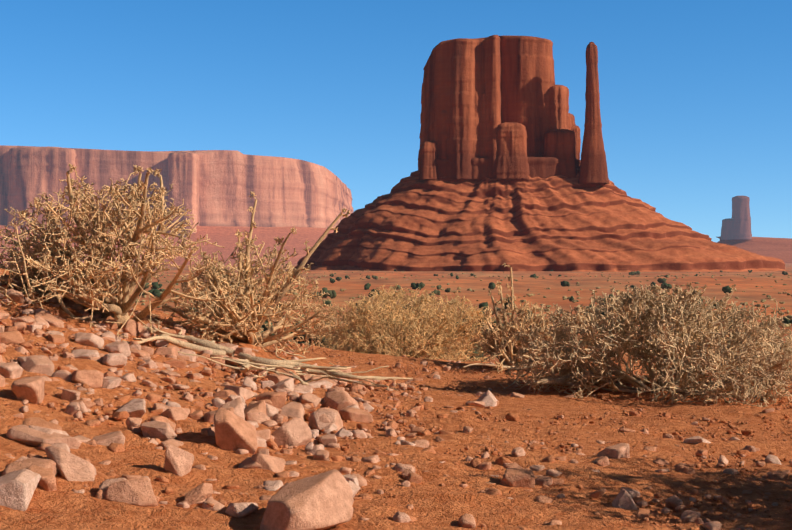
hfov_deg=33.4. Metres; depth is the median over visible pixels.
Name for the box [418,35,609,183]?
butte cliff
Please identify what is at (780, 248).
spire talus
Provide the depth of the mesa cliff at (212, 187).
3602.47 m
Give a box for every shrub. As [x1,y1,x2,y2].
[0,163,241,339]
[158,191,349,354]
[304,284,494,361]
[468,263,571,372]
[500,282,791,406]
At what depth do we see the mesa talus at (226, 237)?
3507.30 m
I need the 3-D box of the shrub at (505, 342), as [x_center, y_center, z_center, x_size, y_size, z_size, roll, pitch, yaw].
[0.429,0.183,4.470,0.361,0.382,0.392,0,0,1]
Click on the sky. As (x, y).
(696, 95)
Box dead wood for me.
[118,319,650,391]
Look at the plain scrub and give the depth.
499.87 m
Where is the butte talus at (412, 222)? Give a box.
[293,166,789,271]
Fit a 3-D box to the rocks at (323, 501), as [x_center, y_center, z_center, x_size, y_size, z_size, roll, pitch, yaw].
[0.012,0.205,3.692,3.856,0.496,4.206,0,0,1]
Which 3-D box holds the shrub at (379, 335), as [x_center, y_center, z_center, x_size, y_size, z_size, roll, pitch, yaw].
[0.033,0.267,5.894,0.874,0.362,0.901,0,0,40]
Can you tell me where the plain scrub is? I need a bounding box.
[89,269,791,362]
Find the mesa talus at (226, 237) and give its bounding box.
[0,225,333,264]
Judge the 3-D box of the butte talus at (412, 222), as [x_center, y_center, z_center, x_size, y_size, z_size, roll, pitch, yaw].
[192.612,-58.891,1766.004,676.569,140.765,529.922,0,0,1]
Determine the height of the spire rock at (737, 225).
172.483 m
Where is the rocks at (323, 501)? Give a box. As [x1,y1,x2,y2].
[0,270,791,529]
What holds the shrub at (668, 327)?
on the ground
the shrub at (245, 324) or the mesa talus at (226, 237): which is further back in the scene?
the mesa talus at (226, 237)
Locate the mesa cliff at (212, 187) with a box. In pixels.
[0,145,353,232]
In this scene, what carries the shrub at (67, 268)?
on the ground
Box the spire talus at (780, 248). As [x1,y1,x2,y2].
[717,237,791,262]
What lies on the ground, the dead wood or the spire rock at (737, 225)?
the dead wood
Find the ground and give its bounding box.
[0,263,791,529]
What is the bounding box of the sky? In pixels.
[0,0,791,241]
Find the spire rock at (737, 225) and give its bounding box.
[720,196,751,239]

